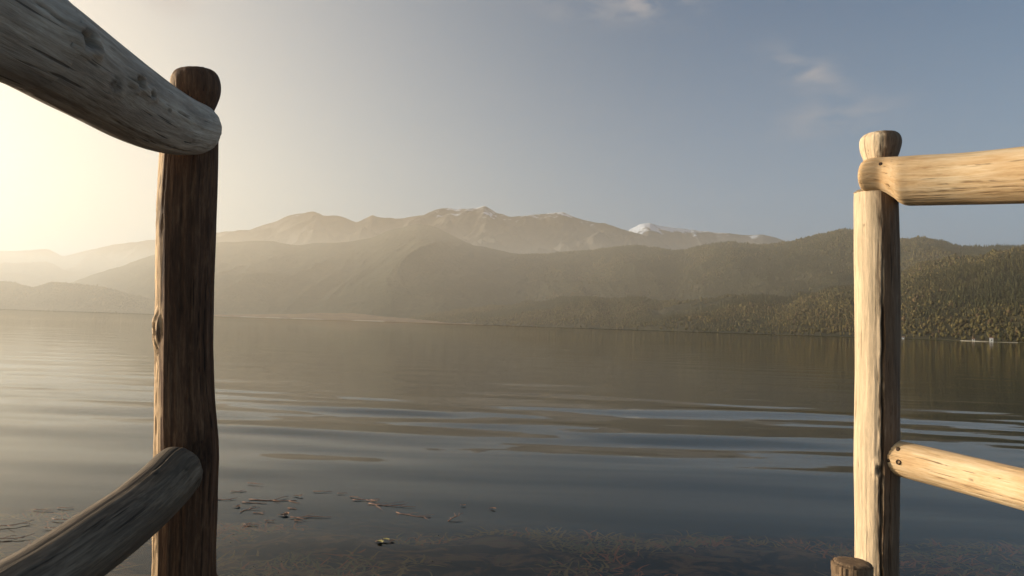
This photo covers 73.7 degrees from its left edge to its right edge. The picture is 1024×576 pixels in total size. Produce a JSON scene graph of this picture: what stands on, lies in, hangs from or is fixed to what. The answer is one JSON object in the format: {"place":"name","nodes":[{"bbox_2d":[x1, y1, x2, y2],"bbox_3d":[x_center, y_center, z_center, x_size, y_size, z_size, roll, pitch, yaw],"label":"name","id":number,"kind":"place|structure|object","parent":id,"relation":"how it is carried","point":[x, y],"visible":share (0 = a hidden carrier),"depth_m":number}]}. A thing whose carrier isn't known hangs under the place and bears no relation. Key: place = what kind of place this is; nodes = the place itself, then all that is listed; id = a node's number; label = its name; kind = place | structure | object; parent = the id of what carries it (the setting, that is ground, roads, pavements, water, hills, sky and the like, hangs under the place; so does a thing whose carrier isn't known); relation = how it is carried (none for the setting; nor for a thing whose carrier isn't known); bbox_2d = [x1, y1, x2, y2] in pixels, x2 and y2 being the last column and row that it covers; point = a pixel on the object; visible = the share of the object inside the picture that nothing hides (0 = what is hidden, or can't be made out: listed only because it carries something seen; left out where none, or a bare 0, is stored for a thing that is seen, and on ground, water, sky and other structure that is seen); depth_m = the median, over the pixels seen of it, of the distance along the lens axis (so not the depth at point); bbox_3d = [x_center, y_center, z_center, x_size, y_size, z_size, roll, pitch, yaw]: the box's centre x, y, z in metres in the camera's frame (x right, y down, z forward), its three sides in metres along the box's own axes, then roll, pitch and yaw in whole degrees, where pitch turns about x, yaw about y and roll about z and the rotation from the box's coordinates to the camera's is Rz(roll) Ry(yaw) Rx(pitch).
{"place":"outdoors","nodes":[
{"label":"outdoors","id":0,"kind":"place"},
{"bbox_2d":[0,281,153,313],"bbox_3d":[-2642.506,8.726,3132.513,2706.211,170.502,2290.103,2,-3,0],"label":"headland","id":1,"kind":"structure","parent":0,"point":[48,306],"depth_m":3628.37},
{"bbox_2d":[0,280,152,312],"bbox_3d":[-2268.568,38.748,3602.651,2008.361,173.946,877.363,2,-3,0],"label":"headland forest","id":2,"kind":"object","parent":1,"relation":"on","point":[85,288],"visible":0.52,"depth_m":3712.70},
{"bbox_2d":[72,224,528,317],"bbox_3d":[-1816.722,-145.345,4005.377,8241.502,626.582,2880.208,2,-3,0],"label":"ridge","id":3,"kind":"structure","parent":0,"point":[410,270],"depth_m":3497.79},
{"bbox_2d":[223,316,383,321],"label":"beach","id":4,"kind":"structure","parent":0,"point":[303,318],"depth_m":2161.50},
{"bbox_2d":[0,206,674,286],"bbox_3d":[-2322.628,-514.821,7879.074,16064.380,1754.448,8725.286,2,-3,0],"label":"mountains","id":5,"kind":"structure","parent":0,"point":[486,226],"depth_m":8755.86},
{"bbox_2d":[214,313,479,324],"bbox_3d":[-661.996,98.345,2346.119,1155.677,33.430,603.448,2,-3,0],"label":"shore flat","id":6,"kind":"structure","parent":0,"point":[339,316],"depth_m":2265.20},
{"bbox_2d":[0,375,1023,575],"bbox_3d":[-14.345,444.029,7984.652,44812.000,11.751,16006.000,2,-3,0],"label":"lake bed","id":7,"kind":"object","parent":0,"point":[644,473],"visible":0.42,"depth_m":30.35},
{"bbox_2d":[0,508,1023,575],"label":"water weed","id":8,"kind":"object","parent":7,"relation":"on","point":[704,541],"visible":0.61,"depth_m":8.25},
{"bbox_2d":[0,309,1023,442],"bbox_3d":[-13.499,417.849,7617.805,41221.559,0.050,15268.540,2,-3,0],"label":"lake water","id":9,"kind":"structure","parent":0,"point":[56,347],"depth_m":27.86},
{"bbox_2d":[0,534,31,538],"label":"floating twig","id":10,"kind":"object","parent":9,"relation":"on","point":[13,538],"visible":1,"depth_m":4.47},
{"bbox_2d":[0,0,221,575],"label":"wooden railing","id":11,"kind":"object","parent":9,"relation":"in","point":[68,57],"visible":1,"depth_m":1.09},
{"bbox_2d":[249,496,297,502],"bbox_3d":[-1.931,1.738,5.619,0.440,0.013,0.190,2,-3,0],"label":"floating twig","id":12,"kind":"object","parent":9,"relation":"on","point":[276,500],"visible":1,"depth_m":5.59},
{"bbox_2d":[290,513,322,518],"bbox_3d":[-1.520,1.725,5.152,0.279,0.010,0.131,4,-4,-30],"label":"floating twig","id":13,"kind":"object","parent":9,"relation":"on","point":[307,516],"visible":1,"depth_m":5.16},
{"bbox_2d":[369,502,412,508],"bbox_3d":[-0.979,1.763,5.556,0.321,0.018,0.247,3,-4,-28],"label":"floating twig","id":14,"kind":"object","parent":9,"relation":"on","point":[390,505],"visible":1,"depth_m":5.55},
{"bbox_2d":[831,556,873,575],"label":"cut post","id":15,"kind":"object","parent":9,"relation":"in","point":[846,566],"visible":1,"depth_m":1.48},
{"bbox_2d":[853,130,1023,575],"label":"wooden railing","id":16,"kind":"object","parent":9,"relation":"in","point":[889,181],"visible":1,"depth_m":1.57},
{"bbox_2d":[0,0,1023,255],"label":"sky","id":17,"kind":"structure","parent":0,"point":[741,117]},
{"bbox_2d":[628,223,783,249],"bbox_3d":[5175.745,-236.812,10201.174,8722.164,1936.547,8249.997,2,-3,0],"label":"snow mountain","id":18,"kind":"structure","parent":0,"point":[677,238],"depth_m":11740.66},
{"bbox_2d":[399,247,1023,342],"bbox_3d":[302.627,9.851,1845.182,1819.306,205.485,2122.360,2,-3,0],"label":"foothill forest","id":19,"kind":"object","parent":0,"point":[761,307],"visible":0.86,"depth_m":1439.64},
{"bbox_2d":[503,230,985,300],"bbox_3d":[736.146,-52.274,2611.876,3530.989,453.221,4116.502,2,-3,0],"label":"hills","id":20,"kind":"structure","parent":0,"point":[601,292],"depth_m":2746.76},
{"bbox_2d":[500,227,1023,300],"bbox_3d":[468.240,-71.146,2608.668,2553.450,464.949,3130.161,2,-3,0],"label":"hill forest","id":21,"kind":"object","parent":20,"relation":"on","point":[950,249],"visible":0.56,"depth_m":2687.55},
{"bbox_2d":[960,340,1017,342],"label":"beach","id":22,"kind":"structure","parent":0,"point":[988,341],"depth_m":887.11}
]}

